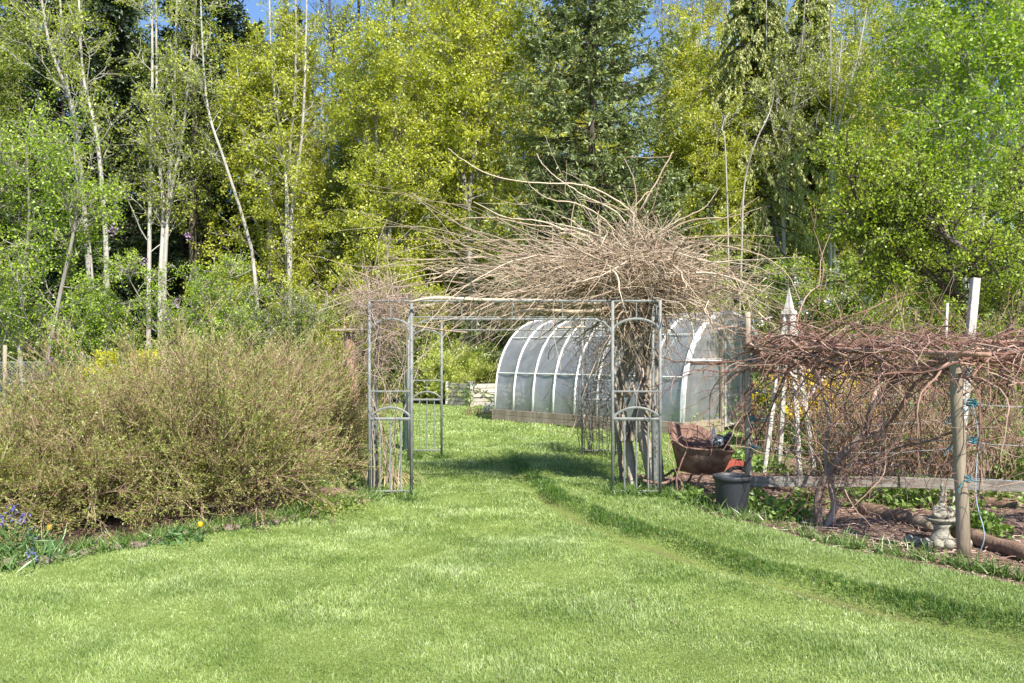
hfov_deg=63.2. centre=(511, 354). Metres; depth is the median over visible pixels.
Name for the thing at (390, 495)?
ground cover
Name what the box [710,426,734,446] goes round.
hen figure
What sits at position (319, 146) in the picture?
maple tree
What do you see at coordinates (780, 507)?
weed
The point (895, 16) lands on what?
maple tree
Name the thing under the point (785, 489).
edging log
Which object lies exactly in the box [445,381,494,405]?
raised bed
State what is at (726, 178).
snag
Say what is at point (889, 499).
weed
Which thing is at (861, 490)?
weed
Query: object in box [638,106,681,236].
spruce tree
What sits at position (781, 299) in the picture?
flowering shrub
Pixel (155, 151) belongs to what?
alder tree
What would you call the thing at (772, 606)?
ground
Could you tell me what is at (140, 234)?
maple tree
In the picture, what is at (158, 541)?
edging stone
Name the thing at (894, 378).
grapevine
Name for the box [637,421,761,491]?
wheelbarrow
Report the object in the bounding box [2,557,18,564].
edging stone
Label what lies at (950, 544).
border ring
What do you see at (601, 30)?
fir tree
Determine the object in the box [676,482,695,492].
weed
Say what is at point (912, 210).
orchard tree
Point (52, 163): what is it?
shrub tree
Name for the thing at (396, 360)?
hedge shrub
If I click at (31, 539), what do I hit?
bluebell
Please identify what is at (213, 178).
maple tree
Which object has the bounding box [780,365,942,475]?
berry canes
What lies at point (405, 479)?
strap leaf plant
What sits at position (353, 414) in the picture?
twiggy shrub
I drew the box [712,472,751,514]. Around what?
plant pot
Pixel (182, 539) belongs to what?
bulb leaves
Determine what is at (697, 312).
hedge shrub
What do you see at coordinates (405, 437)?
garden post
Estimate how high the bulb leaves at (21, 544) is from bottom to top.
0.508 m
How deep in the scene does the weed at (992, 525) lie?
7.27 m
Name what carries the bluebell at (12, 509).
on the flower bed at (113, 523)
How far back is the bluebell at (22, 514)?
6.55 m
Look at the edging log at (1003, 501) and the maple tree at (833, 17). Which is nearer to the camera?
the edging log at (1003, 501)
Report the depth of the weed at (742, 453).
12.56 m
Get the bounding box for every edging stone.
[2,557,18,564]
[18,558,32,565]
[37,555,52,564]
[76,548,90,556]
[107,543,119,550]
[133,541,146,548]
[146,536,163,543]
[221,524,233,530]
[272,519,279,524]
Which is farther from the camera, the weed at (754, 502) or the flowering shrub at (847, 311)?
the flowering shrub at (847, 311)
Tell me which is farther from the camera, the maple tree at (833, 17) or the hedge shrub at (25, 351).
the maple tree at (833, 17)
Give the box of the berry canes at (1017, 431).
[909,359,1023,480]
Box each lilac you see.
[12,270,169,405]
[66,222,275,389]
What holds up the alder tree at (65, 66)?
on the ground at (772, 606)
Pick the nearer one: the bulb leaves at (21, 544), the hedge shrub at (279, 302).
the bulb leaves at (21, 544)
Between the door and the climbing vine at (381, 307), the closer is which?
the climbing vine at (381, 307)
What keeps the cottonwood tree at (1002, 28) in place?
on the ground at (772, 606)
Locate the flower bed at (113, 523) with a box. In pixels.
[0,474,396,557]
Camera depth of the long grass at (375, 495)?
7.11 m
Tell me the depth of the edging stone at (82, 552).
6.56 m
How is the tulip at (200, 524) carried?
on the ground at (772, 606)
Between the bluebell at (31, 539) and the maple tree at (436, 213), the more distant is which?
the maple tree at (436, 213)
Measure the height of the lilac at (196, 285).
4.903 m
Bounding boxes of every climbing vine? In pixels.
[298,220,443,492]
[547,327,631,456]
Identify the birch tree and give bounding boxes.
[211,0,356,339]
[610,0,737,252]
[727,0,831,290]
[784,0,920,289]
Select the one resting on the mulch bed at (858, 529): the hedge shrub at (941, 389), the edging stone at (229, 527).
the hedge shrub at (941, 389)
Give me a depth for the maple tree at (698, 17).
41.13 m
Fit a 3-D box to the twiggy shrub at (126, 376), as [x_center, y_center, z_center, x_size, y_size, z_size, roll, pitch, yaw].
[-4.661,0.763,10.640,2.956,2.153,2.806,0,0,0]
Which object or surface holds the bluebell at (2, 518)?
on the flower bed at (113, 523)
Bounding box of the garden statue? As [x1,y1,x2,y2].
[925,482,955,542]
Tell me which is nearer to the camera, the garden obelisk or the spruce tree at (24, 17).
the garden obelisk
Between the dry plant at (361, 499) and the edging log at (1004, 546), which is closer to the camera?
the edging log at (1004, 546)
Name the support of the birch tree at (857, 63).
on the ground at (772, 606)
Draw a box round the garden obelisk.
[762,290,824,475]
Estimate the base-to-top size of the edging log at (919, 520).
0.150 m
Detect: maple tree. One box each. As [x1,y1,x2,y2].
[0,0,41,313]
[0,0,114,334]
[7,0,178,345]
[103,93,178,331]
[161,80,262,338]
[172,8,344,363]
[275,4,384,338]
[294,109,422,357]
[300,0,463,401]
[300,0,505,392]
[368,0,585,357]
[379,1,513,338]
[403,146,489,350]
[419,0,581,328]
[501,0,605,327]
[510,148,597,337]
[517,0,655,309]
[614,1,764,288]
[634,0,760,245]
[653,64,792,352]
[665,96,773,319]
[718,0,823,289]
[781,0,864,260]
[794,28,945,334]
[802,0,935,324]
[839,0,1002,340]
[856,0,1002,289]
[945,0,1023,316]
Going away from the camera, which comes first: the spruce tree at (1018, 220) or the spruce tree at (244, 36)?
the spruce tree at (244, 36)
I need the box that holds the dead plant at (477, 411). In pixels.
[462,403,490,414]
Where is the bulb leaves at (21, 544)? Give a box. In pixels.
[0,519,89,574]
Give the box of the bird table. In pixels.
[321,305,381,464]
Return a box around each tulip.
[43,524,61,548]
[196,521,209,542]
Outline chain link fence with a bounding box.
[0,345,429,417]
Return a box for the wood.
[1,137,1023,366]
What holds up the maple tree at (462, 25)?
on the ground at (772, 606)
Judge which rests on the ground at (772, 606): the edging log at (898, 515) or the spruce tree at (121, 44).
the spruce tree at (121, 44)
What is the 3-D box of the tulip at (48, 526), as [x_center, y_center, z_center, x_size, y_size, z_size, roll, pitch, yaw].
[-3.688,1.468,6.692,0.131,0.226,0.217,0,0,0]
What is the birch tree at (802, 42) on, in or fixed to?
on the ground at (772, 606)
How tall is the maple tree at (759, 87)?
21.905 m
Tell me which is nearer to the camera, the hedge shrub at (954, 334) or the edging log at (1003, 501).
the edging log at (1003, 501)
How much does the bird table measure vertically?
2.361 m
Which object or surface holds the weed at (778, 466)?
on the mulch bed at (858, 529)
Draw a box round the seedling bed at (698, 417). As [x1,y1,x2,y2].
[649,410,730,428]
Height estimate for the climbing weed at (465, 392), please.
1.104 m
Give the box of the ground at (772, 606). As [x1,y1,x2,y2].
[0,394,1023,682]
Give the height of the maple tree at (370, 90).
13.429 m
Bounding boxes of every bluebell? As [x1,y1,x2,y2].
[0,504,32,549]
[0,512,36,555]
[14,513,33,551]
[20,548,40,567]
[22,527,45,550]
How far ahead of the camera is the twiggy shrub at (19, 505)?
7.26 m
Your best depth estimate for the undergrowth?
29.11 m
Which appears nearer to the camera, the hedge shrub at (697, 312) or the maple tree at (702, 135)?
the hedge shrub at (697, 312)
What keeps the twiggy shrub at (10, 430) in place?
on the flower bed at (113, 523)
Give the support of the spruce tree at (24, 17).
on the ground at (772, 606)
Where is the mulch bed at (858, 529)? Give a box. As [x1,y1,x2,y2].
[664,437,1023,584]
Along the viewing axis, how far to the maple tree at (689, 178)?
32.68 m
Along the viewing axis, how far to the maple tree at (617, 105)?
45.13 m
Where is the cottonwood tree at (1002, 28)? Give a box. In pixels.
[841,0,1023,316]
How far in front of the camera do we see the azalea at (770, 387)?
14.74 m
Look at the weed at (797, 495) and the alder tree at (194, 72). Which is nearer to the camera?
the weed at (797, 495)
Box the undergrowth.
[0,343,853,400]
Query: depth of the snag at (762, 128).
26.39 m
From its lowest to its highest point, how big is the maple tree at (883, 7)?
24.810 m
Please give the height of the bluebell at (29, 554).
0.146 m
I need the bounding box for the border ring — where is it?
[904,534,973,549]
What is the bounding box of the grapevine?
[631,193,1023,543]
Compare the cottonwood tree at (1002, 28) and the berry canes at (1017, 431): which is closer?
the berry canes at (1017, 431)
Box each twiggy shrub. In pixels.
[0,291,384,539]
[0,345,240,557]
[0,415,109,543]
[46,335,240,477]
[206,307,418,488]
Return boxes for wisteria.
[308,136,845,489]
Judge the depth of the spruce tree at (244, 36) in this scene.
32.56 m
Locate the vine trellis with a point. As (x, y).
(961, 487)
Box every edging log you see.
[760,487,824,497]
[857,502,911,522]
[875,487,1018,507]
[905,514,932,530]
[950,525,1023,560]
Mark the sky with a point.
(255, 12)
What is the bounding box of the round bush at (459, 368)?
[390,327,504,403]
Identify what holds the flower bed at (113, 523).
on the ground at (772, 606)
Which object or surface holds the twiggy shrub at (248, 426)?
on the flower bed at (113, 523)
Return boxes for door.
[724,340,741,426]
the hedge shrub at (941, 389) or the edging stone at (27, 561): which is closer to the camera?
the edging stone at (27, 561)
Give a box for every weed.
[461,380,474,405]
[667,486,716,506]
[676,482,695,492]
[731,447,770,461]
[741,454,807,474]
[746,496,826,523]
[747,487,793,517]
[776,487,851,507]
[788,455,837,473]
[824,474,884,501]
[829,487,938,510]
[874,469,974,509]
[949,479,1023,510]
[949,499,1023,538]
[976,447,1023,480]
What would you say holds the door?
in the greenhouse
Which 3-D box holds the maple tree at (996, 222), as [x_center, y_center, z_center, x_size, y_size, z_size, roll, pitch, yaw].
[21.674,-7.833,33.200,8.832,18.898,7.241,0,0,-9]
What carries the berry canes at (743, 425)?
on the ground at (772, 606)
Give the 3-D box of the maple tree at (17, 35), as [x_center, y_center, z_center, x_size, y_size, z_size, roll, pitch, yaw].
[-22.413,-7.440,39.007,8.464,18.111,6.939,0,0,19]
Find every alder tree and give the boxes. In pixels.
[0,0,149,355]
[104,0,224,371]
[126,1,237,330]
[154,0,260,332]
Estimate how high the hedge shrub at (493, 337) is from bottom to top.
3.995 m
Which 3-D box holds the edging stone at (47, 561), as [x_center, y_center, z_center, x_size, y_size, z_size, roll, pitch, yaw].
[-3.539,1.562,6.303,0.090,0.085,0.107,0,0,44]
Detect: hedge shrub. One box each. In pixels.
[0,304,78,404]
[73,347,162,388]
[159,277,343,385]
[245,267,406,399]
[338,294,489,402]
[418,308,510,359]
[510,292,586,377]
[617,289,732,352]
[825,334,988,447]
[878,302,1017,418]
[883,302,1023,430]
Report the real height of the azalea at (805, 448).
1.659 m
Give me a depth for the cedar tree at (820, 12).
34.41 m
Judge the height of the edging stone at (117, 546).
0.090 m
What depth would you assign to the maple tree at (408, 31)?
32.29 m
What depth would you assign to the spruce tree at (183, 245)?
32.70 m
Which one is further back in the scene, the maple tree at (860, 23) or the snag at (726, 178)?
the maple tree at (860, 23)
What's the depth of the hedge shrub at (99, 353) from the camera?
18.84 m
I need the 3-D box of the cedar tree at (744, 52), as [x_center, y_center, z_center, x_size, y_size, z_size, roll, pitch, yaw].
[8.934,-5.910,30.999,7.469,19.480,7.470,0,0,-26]
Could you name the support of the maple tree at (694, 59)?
on the ground at (772, 606)
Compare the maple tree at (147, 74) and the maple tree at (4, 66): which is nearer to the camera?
the maple tree at (4, 66)
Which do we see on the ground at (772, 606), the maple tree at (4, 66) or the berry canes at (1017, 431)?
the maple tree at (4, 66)
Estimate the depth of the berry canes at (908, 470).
9.78 m
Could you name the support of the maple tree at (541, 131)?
on the ground at (772, 606)
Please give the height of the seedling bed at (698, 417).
0.602 m
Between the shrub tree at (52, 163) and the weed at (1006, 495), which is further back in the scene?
the shrub tree at (52, 163)
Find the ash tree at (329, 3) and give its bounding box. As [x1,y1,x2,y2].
[279,0,414,316]
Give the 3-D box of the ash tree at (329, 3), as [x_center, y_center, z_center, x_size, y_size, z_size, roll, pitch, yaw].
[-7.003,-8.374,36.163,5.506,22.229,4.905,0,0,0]
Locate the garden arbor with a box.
[368,300,661,496]
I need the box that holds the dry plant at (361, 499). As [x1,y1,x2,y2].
[347,491,374,506]
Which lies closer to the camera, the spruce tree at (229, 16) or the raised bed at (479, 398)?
the raised bed at (479, 398)
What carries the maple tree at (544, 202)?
on the ground at (772, 606)
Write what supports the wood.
on the ground at (772, 606)
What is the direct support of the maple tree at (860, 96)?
on the ground at (772, 606)
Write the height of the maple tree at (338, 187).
10.709 m
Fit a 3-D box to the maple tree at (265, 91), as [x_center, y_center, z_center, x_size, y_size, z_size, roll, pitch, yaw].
[-8.645,-5.527,29.946,6.660,14.268,5.814,0,0,-16]
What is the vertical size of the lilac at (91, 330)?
4.104 m
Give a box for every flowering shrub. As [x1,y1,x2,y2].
[703,250,880,396]
[768,246,966,425]
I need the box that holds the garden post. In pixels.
[402,369,406,449]
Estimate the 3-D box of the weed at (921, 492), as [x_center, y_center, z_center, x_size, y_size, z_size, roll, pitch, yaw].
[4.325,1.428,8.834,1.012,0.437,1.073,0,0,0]
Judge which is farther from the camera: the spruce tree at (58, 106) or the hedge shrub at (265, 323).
the spruce tree at (58, 106)
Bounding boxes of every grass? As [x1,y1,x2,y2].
[0,447,1023,582]
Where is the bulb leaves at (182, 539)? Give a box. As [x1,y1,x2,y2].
[144,524,217,548]
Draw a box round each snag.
[707,102,739,308]
[738,58,785,312]
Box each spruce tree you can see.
[0,0,59,341]
[0,0,140,378]
[0,147,32,321]
[23,0,186,364]
[103,0,252,363]
[133,0,276,350]
[188,18,315,351]
[256,7,342,341]
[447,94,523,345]
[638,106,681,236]
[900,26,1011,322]
[982,65,1023,320]
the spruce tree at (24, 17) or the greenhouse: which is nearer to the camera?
the greenhouse
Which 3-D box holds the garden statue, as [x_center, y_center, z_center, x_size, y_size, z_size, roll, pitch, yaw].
[3.713,1.356,7.199,0.262,0.522,0.210,0,0,0]
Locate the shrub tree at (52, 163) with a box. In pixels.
[0,82,131,405]
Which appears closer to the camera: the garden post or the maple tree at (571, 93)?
the garden post
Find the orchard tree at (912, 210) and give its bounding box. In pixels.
[798,106,1023,411]
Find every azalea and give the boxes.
[733,373,810,443]
[762,362,884,455]
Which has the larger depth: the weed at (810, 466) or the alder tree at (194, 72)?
the alder tree at (194, 72)
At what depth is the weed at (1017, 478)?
10.04 m
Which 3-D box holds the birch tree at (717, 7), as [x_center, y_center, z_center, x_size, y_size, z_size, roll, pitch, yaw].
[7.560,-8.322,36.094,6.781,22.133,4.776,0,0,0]
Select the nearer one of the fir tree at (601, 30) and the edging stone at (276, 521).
the edging stone at (276, 521)
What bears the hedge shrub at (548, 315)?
on the ground at (772, 606)
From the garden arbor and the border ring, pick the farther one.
the garden arbor
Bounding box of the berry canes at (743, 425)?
[723,379,816,458]
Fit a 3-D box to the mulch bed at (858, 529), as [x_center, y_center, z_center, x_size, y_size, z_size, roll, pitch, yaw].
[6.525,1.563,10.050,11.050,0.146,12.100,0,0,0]
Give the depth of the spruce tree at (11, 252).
36.87 m
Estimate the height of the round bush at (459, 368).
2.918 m
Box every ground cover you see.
[261,492,405,520]
[375,483,406,499]
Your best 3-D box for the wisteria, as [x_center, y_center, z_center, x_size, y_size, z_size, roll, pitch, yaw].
[0.683,-0.449,9.994,6.194,4.177,4.328,0,0,0]
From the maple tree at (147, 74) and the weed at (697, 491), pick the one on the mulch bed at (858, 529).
the weed at (697, 491)
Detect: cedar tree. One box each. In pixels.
[681,0,843,333]
[750,0,893,332]
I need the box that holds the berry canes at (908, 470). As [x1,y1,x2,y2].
[793,355,1006,492]
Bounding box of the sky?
[0,0,1019,229]
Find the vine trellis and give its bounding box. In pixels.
[743,277,1023,557]
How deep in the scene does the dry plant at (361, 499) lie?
8.80 m
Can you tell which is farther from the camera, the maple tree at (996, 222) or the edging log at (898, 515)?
the maple tree at (996, 222)
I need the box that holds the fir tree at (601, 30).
[443,0,741,405]
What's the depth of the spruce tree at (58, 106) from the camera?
33.08 m
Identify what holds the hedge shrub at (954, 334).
on the ground at (772, 606)
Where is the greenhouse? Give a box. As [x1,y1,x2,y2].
[492,311,772,433]
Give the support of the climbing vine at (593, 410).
attached to the garden arbor
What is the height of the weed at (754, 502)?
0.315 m
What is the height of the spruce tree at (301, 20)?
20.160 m
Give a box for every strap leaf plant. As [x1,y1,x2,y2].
[322,463,389,476]
[360,469,424,487]
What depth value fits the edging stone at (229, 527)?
7.53 m
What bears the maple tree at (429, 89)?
on the ground at (772, 606)
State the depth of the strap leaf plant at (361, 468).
10.93 m
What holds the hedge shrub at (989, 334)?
on the ground at (772, 606)
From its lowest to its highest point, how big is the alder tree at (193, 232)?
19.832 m

